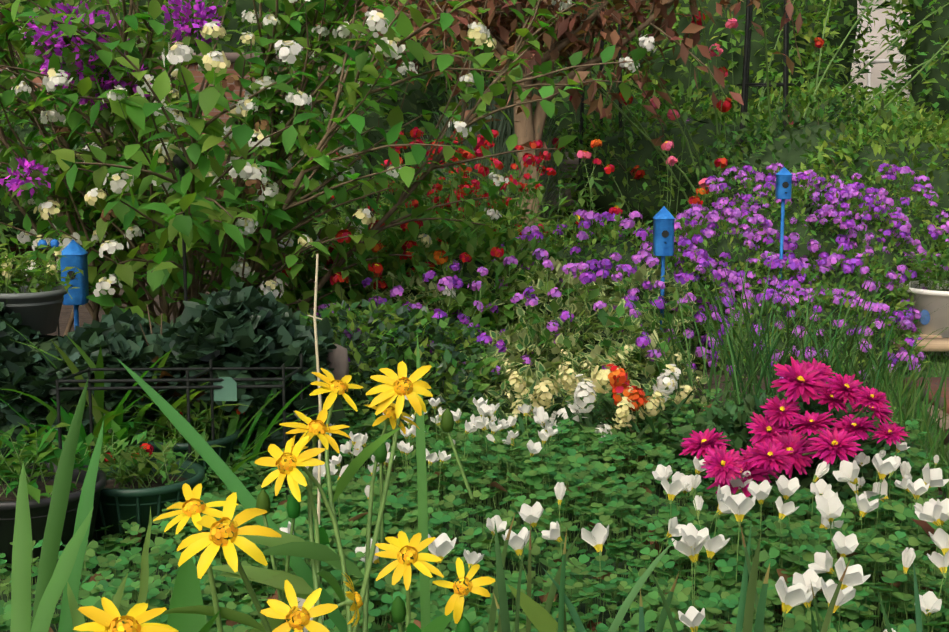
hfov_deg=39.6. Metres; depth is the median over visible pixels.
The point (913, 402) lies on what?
lawn and path
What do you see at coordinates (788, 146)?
shrub
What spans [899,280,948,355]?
white crock
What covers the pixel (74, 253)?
birdhouse
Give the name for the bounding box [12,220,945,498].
ground
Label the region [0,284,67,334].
grey pot
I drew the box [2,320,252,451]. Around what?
daylily clump
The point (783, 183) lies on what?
birdhouse
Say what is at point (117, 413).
daylily clump
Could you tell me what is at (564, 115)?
shrub
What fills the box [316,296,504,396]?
flowers
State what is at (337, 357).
stone
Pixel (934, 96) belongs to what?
climbing vine
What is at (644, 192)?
flowering plant
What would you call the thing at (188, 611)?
yellow daisies
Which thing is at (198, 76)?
shrub
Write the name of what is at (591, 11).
shrub
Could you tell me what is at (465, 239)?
shrub
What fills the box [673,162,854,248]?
verbena mound
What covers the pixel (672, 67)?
shrub
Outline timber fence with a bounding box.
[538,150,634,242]
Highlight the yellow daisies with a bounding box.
[73,361,494,631]
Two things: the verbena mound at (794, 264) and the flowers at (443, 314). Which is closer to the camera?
the flowers at (443, 314)
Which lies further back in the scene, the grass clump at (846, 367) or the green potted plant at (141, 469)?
the grass clump at (846, 367)
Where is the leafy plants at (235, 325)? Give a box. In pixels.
[0,275,369,476]
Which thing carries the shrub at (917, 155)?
on the ground at (66, 314)
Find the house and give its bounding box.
[849,0,911,126]
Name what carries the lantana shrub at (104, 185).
on the ground at (66, 314)
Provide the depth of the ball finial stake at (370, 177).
4.26 m
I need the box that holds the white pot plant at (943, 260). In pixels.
[876,231,948,295]
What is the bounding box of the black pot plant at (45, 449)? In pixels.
[0,410,126,502]
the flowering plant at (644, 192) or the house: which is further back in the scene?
the house
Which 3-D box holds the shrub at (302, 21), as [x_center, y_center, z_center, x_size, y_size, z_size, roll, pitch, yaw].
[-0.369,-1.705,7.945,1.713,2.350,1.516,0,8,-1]
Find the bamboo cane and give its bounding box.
[307,254,321,524]
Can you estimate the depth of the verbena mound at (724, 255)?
4.30 m
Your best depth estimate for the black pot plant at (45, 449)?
2.16 m
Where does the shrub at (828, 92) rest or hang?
on the lawn and path at (913, 402)
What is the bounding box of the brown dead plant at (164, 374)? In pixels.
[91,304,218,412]
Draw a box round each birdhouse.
[38,239,88,335]
[653,206,674,331]
[775,167,791,278]
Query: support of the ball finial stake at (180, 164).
on the oxalis carpet
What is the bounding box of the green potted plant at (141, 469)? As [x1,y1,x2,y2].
[84,428,223,488]
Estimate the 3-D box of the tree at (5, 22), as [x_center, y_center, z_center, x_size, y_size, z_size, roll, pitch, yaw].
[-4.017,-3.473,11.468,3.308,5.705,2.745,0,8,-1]
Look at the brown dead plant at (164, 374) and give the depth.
2.73 m
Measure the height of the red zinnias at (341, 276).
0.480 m
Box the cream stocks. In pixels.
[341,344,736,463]
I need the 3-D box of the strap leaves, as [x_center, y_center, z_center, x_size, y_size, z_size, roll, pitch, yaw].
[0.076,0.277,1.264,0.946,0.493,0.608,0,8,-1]
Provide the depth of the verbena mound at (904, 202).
4.83 m
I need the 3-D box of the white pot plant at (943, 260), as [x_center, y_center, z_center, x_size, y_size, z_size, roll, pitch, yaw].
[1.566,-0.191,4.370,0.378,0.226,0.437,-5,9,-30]
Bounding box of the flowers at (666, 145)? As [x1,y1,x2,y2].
[575,139,727,260]
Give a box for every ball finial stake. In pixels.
[173,153,188,308]
[369,151,373,262]
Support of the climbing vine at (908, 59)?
on the ground at (66, 314)
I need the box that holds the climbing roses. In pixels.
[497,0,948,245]
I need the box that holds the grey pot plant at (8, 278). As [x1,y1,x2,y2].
[0,237,83,301]
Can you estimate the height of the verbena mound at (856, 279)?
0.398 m
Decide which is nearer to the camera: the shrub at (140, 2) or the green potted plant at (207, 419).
the green potted plant at (207, 419)
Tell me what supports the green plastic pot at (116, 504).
on the oxalis carpet
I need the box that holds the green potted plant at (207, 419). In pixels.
[124,397,247,442]
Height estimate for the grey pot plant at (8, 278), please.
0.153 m
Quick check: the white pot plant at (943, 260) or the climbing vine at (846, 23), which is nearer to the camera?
the white pot plant at (943, 260)
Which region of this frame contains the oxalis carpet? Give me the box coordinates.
[0,381,948,631]
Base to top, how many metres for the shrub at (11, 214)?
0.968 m
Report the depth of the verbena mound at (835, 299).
3.96 m
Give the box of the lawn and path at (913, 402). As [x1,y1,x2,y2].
[824,315,948,499]
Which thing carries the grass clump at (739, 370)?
on the oxalis carpet
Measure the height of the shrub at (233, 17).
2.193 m
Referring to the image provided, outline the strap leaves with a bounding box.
[10,334,922,631]
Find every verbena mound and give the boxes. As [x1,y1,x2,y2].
[492,209,735,371]
[645,204,796,322]
[660,245,747,349]
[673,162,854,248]
[696,283,929,378]
[715,251,823,338]
[717,170,908,285]
[793,243,922,356]
[799,187,932,324]
[835,163,948,279]
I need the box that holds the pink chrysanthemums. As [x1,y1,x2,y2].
[656,357,932,514]
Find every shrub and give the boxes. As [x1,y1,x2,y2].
[0,0,173,44]
[0,0,656,324]
[0,52,331,260]
[0,87,138,262]
[135,0,315,52]
[249,17,483,257]
[279,0,547,105]
[281,210,567,356]
[298,298,511,442]
[348,256,709,444]
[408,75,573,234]
[484,37,675,239]
[509,0,652,240]
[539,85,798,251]
[607,0,847,122]
[683,91,931,239]
[717,80,948,144]
[791,106,948,277]
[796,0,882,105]
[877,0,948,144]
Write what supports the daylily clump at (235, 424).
on the oxalis carpet
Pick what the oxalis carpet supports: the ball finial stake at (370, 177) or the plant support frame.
the plant support frame
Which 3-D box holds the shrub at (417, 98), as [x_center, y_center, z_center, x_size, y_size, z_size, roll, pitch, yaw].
[-0.598,-0.983,7.351,1.516,1.431,1.338,0,8,-1]
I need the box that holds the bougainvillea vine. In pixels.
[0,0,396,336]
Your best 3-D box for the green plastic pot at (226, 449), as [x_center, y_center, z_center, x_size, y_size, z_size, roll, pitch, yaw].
[-0.584,0.295,2.693,0.212,0.118,0.212,0,8,-1]
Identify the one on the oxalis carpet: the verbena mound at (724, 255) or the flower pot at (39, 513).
the flower pot at (39, 513)
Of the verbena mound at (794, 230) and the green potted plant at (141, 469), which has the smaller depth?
the green potted plant at (141, 469)
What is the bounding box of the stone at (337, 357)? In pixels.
[326,343,348,391]
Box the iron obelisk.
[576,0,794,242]
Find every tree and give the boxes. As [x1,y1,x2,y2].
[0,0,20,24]
[303,0,802,251]
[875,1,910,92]
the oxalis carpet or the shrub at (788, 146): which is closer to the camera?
the oxalis carpet
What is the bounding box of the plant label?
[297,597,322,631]
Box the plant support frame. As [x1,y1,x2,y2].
[56,354,303,494]
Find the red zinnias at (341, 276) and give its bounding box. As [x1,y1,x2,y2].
[279,220,503,320]
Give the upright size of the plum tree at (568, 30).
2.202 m
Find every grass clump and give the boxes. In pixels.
[576,247,891,417]
[725,273,948,417]
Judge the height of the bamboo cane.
0.549 m
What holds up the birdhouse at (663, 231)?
on the ground at (66, 314)
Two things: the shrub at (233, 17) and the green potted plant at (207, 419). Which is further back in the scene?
the shrub at (233, 17)
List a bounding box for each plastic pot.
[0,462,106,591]
[79,458,204,555]
[135,423,240,490]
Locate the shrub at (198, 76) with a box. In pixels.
[0,52,331,260]
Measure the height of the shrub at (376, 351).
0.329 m
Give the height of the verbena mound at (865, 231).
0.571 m
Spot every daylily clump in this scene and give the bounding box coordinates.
[0,346,179,465]
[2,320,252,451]
[93,363,353,493]
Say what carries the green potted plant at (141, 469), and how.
in the green plastic pot at (116, 504)

